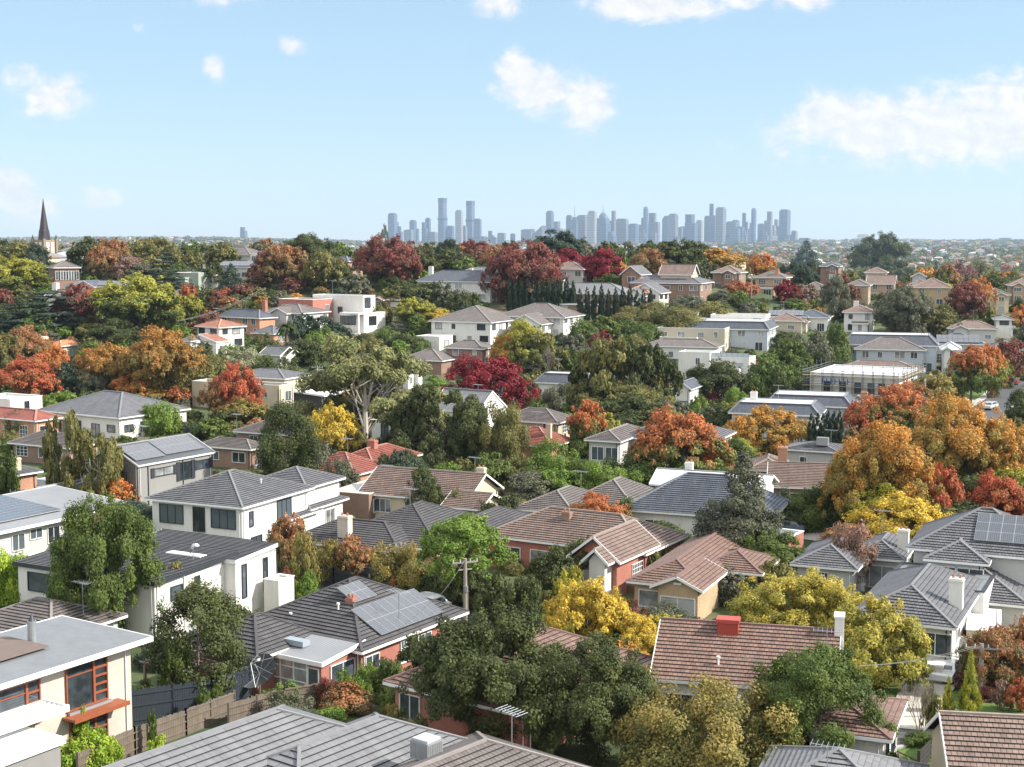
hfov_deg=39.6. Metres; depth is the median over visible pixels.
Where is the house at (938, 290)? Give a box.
[907,277,951,306]
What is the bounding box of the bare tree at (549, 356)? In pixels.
[539,347,556,371]
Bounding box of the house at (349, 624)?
[191,576,468,694]
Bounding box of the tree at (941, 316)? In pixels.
[917,303,962,334]
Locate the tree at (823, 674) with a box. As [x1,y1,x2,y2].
[745,638,899,748]
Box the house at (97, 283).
[62,280,129,289]
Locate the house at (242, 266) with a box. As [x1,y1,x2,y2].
[220,260,256,279]
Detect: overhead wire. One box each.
[177,288,265,320]
[736,645,980,665]
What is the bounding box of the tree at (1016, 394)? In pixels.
[1003,388,1023,421]
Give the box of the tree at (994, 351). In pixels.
[975,342,1008,397]
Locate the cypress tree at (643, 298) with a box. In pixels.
[640,289,646,312]
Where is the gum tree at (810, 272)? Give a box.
[790,259,819,285]
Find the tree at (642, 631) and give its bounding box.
[616,612,658,654]
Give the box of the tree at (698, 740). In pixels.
[649,716,719,764]
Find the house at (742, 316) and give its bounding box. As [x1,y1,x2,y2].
[710,313,769,319]
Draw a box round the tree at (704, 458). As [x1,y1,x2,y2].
[689,439,734,470]
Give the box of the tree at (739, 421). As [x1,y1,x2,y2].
[724,414,763,452]
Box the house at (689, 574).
[626,531,780,618]
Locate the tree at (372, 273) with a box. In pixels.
[352,244,385,281]
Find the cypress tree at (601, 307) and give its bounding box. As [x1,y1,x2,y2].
[597,284,604,321]
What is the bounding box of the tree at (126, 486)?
[96,477,141,501]
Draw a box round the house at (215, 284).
[200,272,231,287]
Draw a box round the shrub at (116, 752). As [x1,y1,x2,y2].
[92,725,124,764]
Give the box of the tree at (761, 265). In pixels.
[745,252,776,276]
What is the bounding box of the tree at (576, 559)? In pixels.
[560,536,588,577]
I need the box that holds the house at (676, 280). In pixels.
[630,264,714,301]
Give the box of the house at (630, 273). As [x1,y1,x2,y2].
[619,265,651,287]
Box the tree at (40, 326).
[10,315,57,333]
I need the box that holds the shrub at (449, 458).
[445,450,461,468]
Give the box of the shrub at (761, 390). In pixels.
[736,366,772,397]
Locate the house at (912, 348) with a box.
[843,332,939,371]
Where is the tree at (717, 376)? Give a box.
[683,357,751,403]
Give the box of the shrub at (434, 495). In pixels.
[427,484,446,504]
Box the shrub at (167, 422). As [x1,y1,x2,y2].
[144,400,183,435]
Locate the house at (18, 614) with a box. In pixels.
[0,579,127,631]
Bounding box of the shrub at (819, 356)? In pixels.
[811,349,840,368]
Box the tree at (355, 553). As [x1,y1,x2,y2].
[324,532,375,576]
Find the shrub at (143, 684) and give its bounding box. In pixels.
[135,677,153,713]
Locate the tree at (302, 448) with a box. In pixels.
[289,430,317,466]
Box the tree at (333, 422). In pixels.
[307,400,361,451]
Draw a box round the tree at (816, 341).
[792,327,834,358]
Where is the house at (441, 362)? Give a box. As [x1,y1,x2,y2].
[410,339,490,374]
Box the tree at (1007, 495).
[964,468,1023,515]
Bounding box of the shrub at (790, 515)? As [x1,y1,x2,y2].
[776,494,811,530]
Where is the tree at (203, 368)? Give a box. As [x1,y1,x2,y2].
[180,343,208,386]
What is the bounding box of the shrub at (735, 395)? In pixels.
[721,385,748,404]
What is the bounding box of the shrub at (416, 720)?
[400,713,427,726]
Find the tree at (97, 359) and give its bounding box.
[67,341,130,391]
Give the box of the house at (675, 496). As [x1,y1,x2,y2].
[630,460,790,535]
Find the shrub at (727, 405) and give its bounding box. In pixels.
[703,402,730,414]
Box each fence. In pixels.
[76,690,234,766]
[131,667,250,725]
[227,673,360,722]
[277,562,387,585]
[603,588,620,595]
[917,737,931,762]
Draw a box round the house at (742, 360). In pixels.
[711,352,755,385]
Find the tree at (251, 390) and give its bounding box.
[211,360,265,421]
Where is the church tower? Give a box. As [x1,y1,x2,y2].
[31,200,57,252]
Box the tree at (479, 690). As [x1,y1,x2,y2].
[451,650,490,728]
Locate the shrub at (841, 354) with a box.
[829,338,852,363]
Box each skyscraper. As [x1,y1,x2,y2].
[240,227,246,237]
[388,213,396,240]
[397,226,402,240]
[404,230,413,241]
[409,220,416,241]
[422,222,427,242]
[425,218,430,231]
[428,232,437,242]
[437,198,447,241]
[447,226,454,240]
[455,210,462,242]
[463,226,466,240]
[465,201,474,240]
[474,219,481,241]
[478,236,486,242]
[488,231,494,242]
[490,237,496,243]
[497,233,505,243]
[510,234,514,242]
[521,229,531,242]
[532,226,546,240]
[546,211,553,237]
[554,221,562,238]
[566,215,571,230]
[571,206,577,238]
[577,215,587,240]
[587,211,596,243]
[597,205,610,242]
[607,231,616,243]
[610,211,615,234]
[616,219,628,242]
[628,224,638,242]
[639,218,642,230]
[641,229,645,243]
[643,207,647,241]
[648,213,659,241]
[652,232,656,242]
[663,216,667,241]
[668,214,677,241]
[670,237,679,241]
[678,227,682,241]
[684,214,698,241]
[696,220,702,241]
[704,216,708,241]
[709,204,715,242]
[715,207,725,241]
[725,235,731,243]
[726,221,736,234]
[732,229,739,243]
[736,226,744,240]
[742,213,747,241]
[743,231,746,242]
[748,223,750,239]
[751,208,756,241]
[757,224,763,234]
[757,231,763,241]
[764,211,772,240]
[764,232,768,241]
[772,225,775,237]
[772,235,777,240]
[774,219,778,226]
[779,209,790,240]
[790,231,796,240]
[799,238,810,240]
[857,234,869,239]
[999,238,1011,241]
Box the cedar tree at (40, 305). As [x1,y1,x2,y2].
[0,290,88,335]
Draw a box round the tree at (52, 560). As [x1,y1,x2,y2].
[44,551,91,604]
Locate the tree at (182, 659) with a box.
[156,640,195,709]
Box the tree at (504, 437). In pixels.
[467,396,531,465]
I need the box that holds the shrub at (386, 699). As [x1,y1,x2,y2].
[376,686,394,708]
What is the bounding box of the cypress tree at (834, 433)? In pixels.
[829,410,838,442]
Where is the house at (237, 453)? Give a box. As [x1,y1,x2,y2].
[203,413,300,469]
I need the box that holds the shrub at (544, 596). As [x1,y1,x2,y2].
[538,590,556,610]
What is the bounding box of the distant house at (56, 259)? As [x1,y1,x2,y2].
[39,254,60,263]
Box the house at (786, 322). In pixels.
[770,304,810,333]
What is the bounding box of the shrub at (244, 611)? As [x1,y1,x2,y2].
[199,598,252,629]
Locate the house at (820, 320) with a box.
[767,309,833,330]
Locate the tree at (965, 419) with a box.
[905,391,1020,478]
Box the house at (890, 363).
[843,352,924,378]
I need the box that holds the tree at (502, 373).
[439,351,542,409]
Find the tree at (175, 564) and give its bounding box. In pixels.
[161,559,195,618]
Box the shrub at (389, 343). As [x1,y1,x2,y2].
[383,334,421,353]
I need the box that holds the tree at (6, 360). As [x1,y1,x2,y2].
[0,331,27,367]
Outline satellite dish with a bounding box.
[240,653,274,692]
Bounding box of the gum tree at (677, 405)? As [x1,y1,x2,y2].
[641,396,690,424]
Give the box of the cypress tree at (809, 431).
[806,413,815,440]
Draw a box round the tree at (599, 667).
[512,630,659,766]
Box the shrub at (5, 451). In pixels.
[0,443,12,460]
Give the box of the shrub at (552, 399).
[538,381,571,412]
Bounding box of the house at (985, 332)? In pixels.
[945,317,998,342]
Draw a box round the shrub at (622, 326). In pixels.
[610,318,643,337]
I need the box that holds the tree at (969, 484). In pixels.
[959,472,988,504]
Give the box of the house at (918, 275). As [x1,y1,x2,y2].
[911,272,926,281]
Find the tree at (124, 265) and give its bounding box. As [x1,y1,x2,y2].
[110,255,151,280]
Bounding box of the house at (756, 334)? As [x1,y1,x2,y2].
[688,311,778,350]
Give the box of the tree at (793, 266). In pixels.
[777,259,804,284]
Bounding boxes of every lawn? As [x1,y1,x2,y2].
[869,685,901,696]
[897,746,930,760]
[952,692,1023,713]
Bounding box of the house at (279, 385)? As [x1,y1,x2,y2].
[192,368,312,411]
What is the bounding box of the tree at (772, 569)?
[757,558,799,583]
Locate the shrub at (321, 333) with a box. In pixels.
[303,325,331,343]
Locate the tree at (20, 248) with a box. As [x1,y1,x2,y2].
[0,239,51,262]
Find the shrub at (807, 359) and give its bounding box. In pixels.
[789,355,819,387]
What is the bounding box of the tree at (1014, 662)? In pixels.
[1001,638,1023,683]
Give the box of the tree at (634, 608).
[621,596,646,626]
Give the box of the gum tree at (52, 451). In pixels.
[42,407,86,484]
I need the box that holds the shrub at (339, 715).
[312,705,348,722]
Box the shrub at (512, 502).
[475,492,521,513]
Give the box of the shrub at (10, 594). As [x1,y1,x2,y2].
[0,546,27,606]
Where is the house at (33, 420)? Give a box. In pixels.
[0,394,62,436]
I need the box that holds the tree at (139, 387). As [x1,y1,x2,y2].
[107,368,157,394]
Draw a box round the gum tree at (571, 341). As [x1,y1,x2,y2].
[554,332,587,352]
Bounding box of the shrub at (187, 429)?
[182,421,215,439]
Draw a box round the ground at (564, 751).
[0,239,1023,766]
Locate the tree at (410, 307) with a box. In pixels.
[392,296,436,325]
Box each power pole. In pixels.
[389,542,411,551]
[452,558,477,620]
[964,643,998,693]
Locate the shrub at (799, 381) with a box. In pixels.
[791,367,809,390]
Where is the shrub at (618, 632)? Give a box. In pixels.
[607,619,631,641]
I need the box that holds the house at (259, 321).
[217,299,292,344]
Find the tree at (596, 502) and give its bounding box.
[569,490,632,516]
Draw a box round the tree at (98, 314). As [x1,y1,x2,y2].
[83,287,100,322]
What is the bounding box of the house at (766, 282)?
[753,268,792,296]
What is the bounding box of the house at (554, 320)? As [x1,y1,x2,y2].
[505,303,585,341]
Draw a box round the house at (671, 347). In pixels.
[643,338,724,358]
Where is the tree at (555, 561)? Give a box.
[527,542,575,593]
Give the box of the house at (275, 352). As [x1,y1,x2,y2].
[259,336,299,366]
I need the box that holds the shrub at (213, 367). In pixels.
[202,353,226,375]
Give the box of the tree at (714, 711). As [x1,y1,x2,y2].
[614,671,809,766]
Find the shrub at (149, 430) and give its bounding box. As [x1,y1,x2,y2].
[140,403,161,435]
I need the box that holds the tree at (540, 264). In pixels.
[477,237,569,293]
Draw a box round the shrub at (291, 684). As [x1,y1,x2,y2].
[259,680,299,707]
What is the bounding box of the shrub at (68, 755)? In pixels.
[60,737,94,766]
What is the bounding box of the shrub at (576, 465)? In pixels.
[567,458,617,483]
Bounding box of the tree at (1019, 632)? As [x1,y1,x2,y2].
[1005,614,1023,662]
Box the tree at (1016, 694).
[1003,675,1023,712]
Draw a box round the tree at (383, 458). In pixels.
[377,451,388,464]
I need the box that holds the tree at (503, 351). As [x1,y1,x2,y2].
[489,328,521,362]
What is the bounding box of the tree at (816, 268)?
[801,262,843,282]
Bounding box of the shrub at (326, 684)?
[313,676,338,708]
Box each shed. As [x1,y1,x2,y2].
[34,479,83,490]
[779,528,803,563]
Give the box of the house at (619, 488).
[516,470,652,512]
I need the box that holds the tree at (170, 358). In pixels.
[116,323,206,400]
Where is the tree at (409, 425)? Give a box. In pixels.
[388,397,442,450]
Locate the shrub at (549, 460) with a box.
[529,436,579,484]
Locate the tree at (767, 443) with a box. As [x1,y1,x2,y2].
[758,438,772,452]
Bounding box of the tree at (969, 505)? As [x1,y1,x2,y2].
[942,499,980,513]
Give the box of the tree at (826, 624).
[820,609,861,642]
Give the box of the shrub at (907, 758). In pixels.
[888,749,909,759]
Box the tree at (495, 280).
[480,244,534,303]
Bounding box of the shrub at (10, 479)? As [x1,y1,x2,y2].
[0,450,20,494]
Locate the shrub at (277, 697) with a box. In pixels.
[258,687,315,712]
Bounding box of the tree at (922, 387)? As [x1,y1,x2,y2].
[898,382,934,414]
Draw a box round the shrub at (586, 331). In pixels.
[567,317,598,342]
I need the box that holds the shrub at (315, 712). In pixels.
[289,705,320,715]
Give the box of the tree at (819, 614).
[803,582,866,626]
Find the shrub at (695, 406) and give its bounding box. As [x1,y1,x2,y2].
[684,394,707,415]
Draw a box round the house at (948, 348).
[939,341,961,371]
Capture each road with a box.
[276,563,509,632]
[897,728,930,744]
[976,378,1023,420]
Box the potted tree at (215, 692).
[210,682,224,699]
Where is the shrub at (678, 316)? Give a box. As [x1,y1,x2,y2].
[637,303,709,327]
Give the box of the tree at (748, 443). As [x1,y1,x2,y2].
[735,437,760,462]
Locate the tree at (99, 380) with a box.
[73,368,112,394]
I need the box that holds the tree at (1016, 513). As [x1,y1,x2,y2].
[1009,508,1022,515]
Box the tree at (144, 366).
[138,338,163,389]
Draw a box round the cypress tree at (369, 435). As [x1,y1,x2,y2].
[368,415,371,438]
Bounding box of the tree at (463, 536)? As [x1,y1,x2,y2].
[413,511,519,615]
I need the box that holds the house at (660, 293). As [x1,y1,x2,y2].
[629,279,670,308]
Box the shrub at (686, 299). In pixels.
[667,294,708,308]
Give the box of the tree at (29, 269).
[0,254,52,294]
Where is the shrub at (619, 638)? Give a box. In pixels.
[601,633,624,645]
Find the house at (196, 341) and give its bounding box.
[182,336,202,348]
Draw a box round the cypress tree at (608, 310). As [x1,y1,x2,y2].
[605,289,611,317]
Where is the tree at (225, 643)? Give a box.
[141,576,251,705]
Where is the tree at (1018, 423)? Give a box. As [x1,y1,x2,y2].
[1003,416,1023,429]
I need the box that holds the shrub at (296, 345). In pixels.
[258,340,305,363]
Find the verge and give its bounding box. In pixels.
[965,386,1013,423]
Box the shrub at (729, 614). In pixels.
[712,610,753,622]
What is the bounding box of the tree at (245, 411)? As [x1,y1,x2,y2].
[216,396,269,424]
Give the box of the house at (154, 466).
[87,425,215,505]
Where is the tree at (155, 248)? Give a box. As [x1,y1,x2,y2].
[136,237,181,262]
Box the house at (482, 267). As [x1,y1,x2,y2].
[466,266,503,273]
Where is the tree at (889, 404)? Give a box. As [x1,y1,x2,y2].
[854,382,937,430]
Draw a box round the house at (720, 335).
[657,325,729,352]
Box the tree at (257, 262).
[249,249,283,287]
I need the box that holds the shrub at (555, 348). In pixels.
[533,347,568,370]
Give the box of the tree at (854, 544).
[829,519,879,584]
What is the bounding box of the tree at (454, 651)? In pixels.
[394,599,569,742]
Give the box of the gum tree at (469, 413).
[383,383,488,467]
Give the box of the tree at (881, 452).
[823,419,944,526]
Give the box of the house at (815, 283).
[809,281,823,298]
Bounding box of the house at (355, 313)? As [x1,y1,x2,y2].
[279,282,384,334]
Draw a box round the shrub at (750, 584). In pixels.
[736,578,757,599]
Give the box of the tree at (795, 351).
[767,338,813,367]
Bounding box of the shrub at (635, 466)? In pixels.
[600,453,678,487]
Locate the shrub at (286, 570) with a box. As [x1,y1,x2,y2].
[281,565,296,586]
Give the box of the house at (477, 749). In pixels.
[395,704,590,766]
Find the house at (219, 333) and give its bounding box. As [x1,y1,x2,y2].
[194,308,246,354]
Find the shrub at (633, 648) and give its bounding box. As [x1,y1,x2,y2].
[614,640,650,670]
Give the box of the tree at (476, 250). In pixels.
[454,238,492,259]
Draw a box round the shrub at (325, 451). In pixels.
[297,441,336,469]
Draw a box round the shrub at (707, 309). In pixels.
[688,300,737,316]
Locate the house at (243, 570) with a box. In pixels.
[12,528,294,645]
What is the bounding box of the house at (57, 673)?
[0,614,152,766]
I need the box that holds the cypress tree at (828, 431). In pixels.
[824,411,832,442]
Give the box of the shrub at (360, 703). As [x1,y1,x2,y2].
[318,679,375,716]
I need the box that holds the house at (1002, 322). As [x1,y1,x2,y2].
[991,304,1015,338]
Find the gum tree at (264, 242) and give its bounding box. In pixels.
[252,238,271,248]
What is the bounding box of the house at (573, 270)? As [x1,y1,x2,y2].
[546,261,590,287]
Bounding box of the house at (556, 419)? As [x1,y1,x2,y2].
[516,407,569,436]
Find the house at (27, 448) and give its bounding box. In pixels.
[7,417,97,463]
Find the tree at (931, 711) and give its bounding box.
[918,681,942,725]
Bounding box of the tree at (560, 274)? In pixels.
[534,270,561,289]
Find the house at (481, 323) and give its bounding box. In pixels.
[417,305,513,350]
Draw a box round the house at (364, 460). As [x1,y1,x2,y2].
[304,437,422,480]
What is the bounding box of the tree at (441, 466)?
[434,461,461,470]
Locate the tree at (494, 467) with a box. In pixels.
[467,451,511,495]
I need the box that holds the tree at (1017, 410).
[1004,397,1023,423]
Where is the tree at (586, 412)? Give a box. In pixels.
[564,398,609,444]
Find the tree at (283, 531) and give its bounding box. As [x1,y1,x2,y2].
[265,511,310,572]
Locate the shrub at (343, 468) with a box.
[324,457,360,487]
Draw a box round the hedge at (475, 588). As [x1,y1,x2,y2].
[417,572,494,609]
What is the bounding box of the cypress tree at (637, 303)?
[633,290,640,309]
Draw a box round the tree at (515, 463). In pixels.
[492,455,526,490]
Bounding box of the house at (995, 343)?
[988,328,1023,363]
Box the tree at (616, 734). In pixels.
[604,691,712,766]
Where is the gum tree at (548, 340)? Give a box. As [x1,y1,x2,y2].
[515,331,568,372]
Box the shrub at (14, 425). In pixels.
[2,408,23,433]
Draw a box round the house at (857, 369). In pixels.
[810,364,917,397]
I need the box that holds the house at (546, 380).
[534,359,589,396]
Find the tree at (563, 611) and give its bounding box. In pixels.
[542,597,585,634]
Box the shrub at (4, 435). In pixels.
[0,429,22,447]
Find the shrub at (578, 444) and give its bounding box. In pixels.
[568,418,599,459]
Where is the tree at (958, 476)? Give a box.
[927,464,961,496]
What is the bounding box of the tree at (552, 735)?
[507,655,593,752]
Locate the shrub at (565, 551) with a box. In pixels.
[558,537,583,556]
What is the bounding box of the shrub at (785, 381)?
[767,368,798,393]
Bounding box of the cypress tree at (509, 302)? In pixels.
[506,277,512,310]
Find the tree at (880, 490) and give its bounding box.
[838,480,918,524]
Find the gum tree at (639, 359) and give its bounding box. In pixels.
[599,339,684,400]
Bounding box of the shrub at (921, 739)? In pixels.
[900,729,931,748]
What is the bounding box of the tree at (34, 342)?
[0,323,55,368]
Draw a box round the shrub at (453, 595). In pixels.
[440,571,477,611]
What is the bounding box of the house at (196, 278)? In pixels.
[174,272,209,289]
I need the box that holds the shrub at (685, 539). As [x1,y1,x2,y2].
[673,527,691,543]
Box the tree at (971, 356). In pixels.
[943,344,1003,401]
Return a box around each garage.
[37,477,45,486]
[960,608,1005,662]
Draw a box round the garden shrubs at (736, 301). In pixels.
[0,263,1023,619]
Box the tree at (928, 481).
[889,454,936,501]
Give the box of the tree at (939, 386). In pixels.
[913,371,959,412]
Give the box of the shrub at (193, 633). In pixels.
[181,629,200,663]
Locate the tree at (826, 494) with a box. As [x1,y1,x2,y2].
[816,459,875,523]
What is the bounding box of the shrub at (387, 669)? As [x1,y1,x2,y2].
[366,657,403,704]
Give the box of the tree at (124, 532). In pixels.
[42,489,165,628]
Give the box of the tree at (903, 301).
[872,283,938,332]
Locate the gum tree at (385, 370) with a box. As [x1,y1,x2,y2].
[287,331,450,443]
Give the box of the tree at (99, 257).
[84,243,117,277]
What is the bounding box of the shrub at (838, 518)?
[822,494,846,529]
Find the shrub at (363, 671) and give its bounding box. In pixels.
[352,661,382,698]
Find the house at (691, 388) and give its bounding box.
[671,377,702,405]
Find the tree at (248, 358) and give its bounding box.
[227,345,262,370]
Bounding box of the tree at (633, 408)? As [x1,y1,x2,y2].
[593,390,672,426]
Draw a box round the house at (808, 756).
[759,739,929,766]
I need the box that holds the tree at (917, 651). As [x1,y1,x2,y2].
[891,638,929,691]
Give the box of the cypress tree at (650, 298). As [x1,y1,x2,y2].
[647,288,653,305]
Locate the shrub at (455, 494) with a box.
[444,487,461,501]
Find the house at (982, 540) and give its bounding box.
[906,507,1023,634]
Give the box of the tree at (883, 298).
[873,289,898,331]
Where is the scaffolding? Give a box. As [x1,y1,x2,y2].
[801,356,925,396]
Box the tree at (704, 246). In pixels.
[690,241,712,254]
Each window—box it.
[0,679,41,726]
[11,532,25,551]
[16,445,27,456]
[19,425,27,436]
[24,401,29,408]
[27,571,48,592]
[29,527,42,539]
[38,447,42,457]
[39,425,46,430]
[47,525,59,543]
[55,271,60,279]
[60,420,65,432]
[63,271,68,279]
[65,656,108,712]
[68,348,75,356]
[69,713,108,743]
[74,271,78,279]
[91,423,99,436]
[107,424,114,432]
[124,424,133,432]
[155,465,173,476]
[159,503,183,524]
[170,583,182,600]
[180,460,191,479]
[192,506,204,531]
[194,575,200,583]
[197,458,209,468]
[198,327,204,333]
[210,329,216,333]
[210,508,235,529]
[213,451,218,459]
[222,329,227,333]
[232,327,239,333]
[232,452,245,462]
[234,338,242,344]
[241,563,247,597]
[242,318,247,323]
[249,511,253,526]
[251,319,255,324]
[251,534,262,540]
[263,557,267,590]
[274,658,307,690]
[277,497,291,519]
[285,390,290,400]
[291,314,297,320]
[307,667,319,687]
[325,507,334,522]
[330,657,355,680]
[340,315,355,324]
[364,297,370,307]
[365,652,379,669]
[369,316,376,324]
[375,498,391,512]
[381,423,388,436]
[391,302,397,306]
[399,692,420,721]
[400,639,408,663]
[418,630,431,640]
[435,323,441,328]
[453,349,458,355]
[455,283,461,288]
[477,324,484,329]
[480,294,485,299]
[480,336,487,341]
[500,546,520,564]
[530,549,549,568]
[553,318,559,323]
[553,329,558,336]
[562,423,568,432]
[575,271,580,276]
[583,570,588,584]
[591,446,603,460]
[605,447,617,461]
[627,277,634,281]
[632,560,642,575]
[638,589,657,606]
[645,519,662,522]
[660,595,694,615]
[667,692,693,711]
[677,331,684,336]
[689,285,697,290]
[695,358,699,364]
[698,332,703,336]
[733,362,742,367]
[738,330,744,335]
[755,342,762,350]
[758,279,765,283]
[758,330,763,336]
[763,290,770,294]
[787,325,794,329]
[799,456,806,461]
[817,323,823,330]
[817,571,828,580]
[824,381,829,390]
[839,381,845,391]
[854,382,860,393]
[862,351,868,357]
[867,383,873,394]
[869,565,894,586]
[885,743,889,755]
[891,737,895,750]
[894,351,904,358]
[903,631,951,657]
[910,352,917,358]
[923,363,931,371]
[936,299,942,303]
[937,353,940,361]
[941,566,956,570]
[955,567,983,574]
[956,628,959,641]
[963,615,967,629]
[997,306,1004,310]
[999,320,1008,324]
[1013,287,1021,291]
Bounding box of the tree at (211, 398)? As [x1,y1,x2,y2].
[195,376,233,416]
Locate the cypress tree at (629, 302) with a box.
[626,284,633,309]
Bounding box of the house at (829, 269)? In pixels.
[819,261,842,286]
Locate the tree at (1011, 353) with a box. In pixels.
[991,337,1023,386]
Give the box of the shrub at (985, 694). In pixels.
[971,685,1001,702]
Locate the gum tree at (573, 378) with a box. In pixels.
[566,358,613,411]
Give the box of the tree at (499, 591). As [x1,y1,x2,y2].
[470,570,517,626]
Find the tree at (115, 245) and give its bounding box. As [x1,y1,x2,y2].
[97,236,132,274]
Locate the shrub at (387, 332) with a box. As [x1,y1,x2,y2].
[373,326,401,345]
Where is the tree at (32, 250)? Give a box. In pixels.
[22,242,51,282]
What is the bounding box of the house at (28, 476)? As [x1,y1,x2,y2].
[0,455,43,490]
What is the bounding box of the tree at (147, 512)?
[112,499,152,531]
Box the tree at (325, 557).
[317,537,345,582]
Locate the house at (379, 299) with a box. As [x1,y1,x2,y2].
[375,295,405,309]
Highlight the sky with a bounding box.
[0,0,1023,240]
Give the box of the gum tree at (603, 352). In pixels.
[564,334,666,414]
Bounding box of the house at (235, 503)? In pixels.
[144,466,348,540]
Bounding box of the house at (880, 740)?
[806,695,908,755]
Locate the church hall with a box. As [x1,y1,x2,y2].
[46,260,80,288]
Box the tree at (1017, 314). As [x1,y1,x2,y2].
[1006,304,1023,327]
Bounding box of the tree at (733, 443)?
[726,437,756,466]
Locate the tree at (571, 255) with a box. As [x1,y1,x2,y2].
[555,247,583,262]
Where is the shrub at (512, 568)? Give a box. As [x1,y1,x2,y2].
[494,556,528,576]
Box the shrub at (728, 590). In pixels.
[718,564,748,605]
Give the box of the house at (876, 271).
[863,267,888,280]
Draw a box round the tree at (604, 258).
[580,246,622,278]
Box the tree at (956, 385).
[941,361,974,399]
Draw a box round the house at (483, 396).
[432,384,506,440]
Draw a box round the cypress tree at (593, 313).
[590,285,597,320]
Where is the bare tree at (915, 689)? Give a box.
[896,680,936,733]
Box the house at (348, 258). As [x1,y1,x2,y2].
[333,256,362,275]
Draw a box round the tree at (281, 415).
[252,399,322,475]
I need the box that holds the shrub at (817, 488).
[805,481,833,529]
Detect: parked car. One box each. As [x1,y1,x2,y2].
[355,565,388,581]
[420,591,451,604]
[779,520,805,530]
[927,655,961,683]
[982,401,998,409]
[1010,378,1019,384]
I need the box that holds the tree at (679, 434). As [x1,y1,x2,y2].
[621,402,737,484]
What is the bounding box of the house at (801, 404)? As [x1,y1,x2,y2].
[728,385,857,441]
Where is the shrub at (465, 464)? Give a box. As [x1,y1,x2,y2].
[450,457,475,470]
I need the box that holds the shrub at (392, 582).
[388,575,406,588]
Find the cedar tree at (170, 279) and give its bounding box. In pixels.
[155,269,189,290]
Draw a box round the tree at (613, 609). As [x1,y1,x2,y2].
[541,575,633,638]
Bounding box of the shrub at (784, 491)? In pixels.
[774,486,792,507]
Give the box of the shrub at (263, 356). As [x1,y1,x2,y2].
[252,353,274,369]
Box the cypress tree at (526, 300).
[523,277,529,305]
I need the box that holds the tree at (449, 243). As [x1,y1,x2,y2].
[435,237,460,259]
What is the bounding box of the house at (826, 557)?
[789,509,913,596]
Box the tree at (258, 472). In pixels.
[244,469,262,474]
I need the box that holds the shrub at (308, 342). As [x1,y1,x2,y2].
[297,338,324,363]
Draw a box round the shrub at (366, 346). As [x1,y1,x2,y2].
[355,336,383,352]
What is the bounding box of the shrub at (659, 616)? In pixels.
[645,611,681,654]
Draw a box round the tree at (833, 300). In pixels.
[818,273,852,322]
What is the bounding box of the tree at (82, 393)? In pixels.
[78,391,95,396]
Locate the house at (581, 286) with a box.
[557,282,628,312]
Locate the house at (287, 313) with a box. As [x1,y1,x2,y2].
[268,303,330,327]
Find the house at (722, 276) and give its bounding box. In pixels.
[710,265,747,289]
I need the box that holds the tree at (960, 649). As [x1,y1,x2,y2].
[953,641,998,675]
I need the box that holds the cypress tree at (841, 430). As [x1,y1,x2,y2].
[834,411,844,443]
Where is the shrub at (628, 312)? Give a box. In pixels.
[611,300,666,326]
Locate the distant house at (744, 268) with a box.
[705,260,745,271]
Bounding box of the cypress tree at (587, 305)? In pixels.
[583,287,590,320]
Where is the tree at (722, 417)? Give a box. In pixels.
[702,403,731,426]
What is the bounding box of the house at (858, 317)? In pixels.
[842,295,874,331]
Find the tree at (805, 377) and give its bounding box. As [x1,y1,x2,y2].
[798,370,810,388]
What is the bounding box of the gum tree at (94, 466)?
[89,456,129,499]
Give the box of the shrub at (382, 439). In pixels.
[377,427,414,449]
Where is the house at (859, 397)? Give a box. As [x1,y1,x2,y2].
[854,390,867,402]
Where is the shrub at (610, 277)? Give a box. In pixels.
[594,273,621,285]
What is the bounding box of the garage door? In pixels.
[960,636,1005,662]
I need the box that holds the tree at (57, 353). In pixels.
[42,342,69,371]
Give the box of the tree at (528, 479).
[502,470,558,500]
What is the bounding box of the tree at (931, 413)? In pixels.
[908,408,957,458]
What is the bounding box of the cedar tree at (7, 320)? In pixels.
[0,303,37,333]
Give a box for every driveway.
[804,527,832,540]
[896,678,959,729]
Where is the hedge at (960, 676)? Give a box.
[953,672,1018,690]
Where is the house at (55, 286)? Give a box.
[44,282,90,306]
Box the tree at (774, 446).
[765,433,793,455]
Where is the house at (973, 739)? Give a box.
[924,710,1023,766]
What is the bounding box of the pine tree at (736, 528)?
[691,450,785,566]
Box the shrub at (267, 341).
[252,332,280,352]
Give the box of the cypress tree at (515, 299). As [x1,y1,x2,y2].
[512,278,518,309]
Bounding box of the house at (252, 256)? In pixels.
[250,254,260,260]
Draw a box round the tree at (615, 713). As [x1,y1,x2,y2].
[587,646,663,754]
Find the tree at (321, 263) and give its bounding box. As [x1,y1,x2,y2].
[298,248,346,290]
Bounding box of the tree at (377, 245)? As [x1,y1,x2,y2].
[350,232,416,280]
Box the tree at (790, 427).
[722,404,811,443]
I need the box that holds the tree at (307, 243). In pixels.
[278,231,339,260]
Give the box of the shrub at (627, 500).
[610,495,633,516]
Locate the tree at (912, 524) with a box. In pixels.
[906,507,956,530]
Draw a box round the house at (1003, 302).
[987,288,1011,314]
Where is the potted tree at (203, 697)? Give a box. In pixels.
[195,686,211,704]
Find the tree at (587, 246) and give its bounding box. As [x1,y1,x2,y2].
[573,236,595,255]
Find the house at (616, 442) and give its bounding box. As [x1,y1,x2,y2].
[584,423,736,464]
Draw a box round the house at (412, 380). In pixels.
[403,374,421,388]
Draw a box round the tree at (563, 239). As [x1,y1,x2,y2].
[526,229,585,257]
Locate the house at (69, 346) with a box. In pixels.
[55,340,78,356]

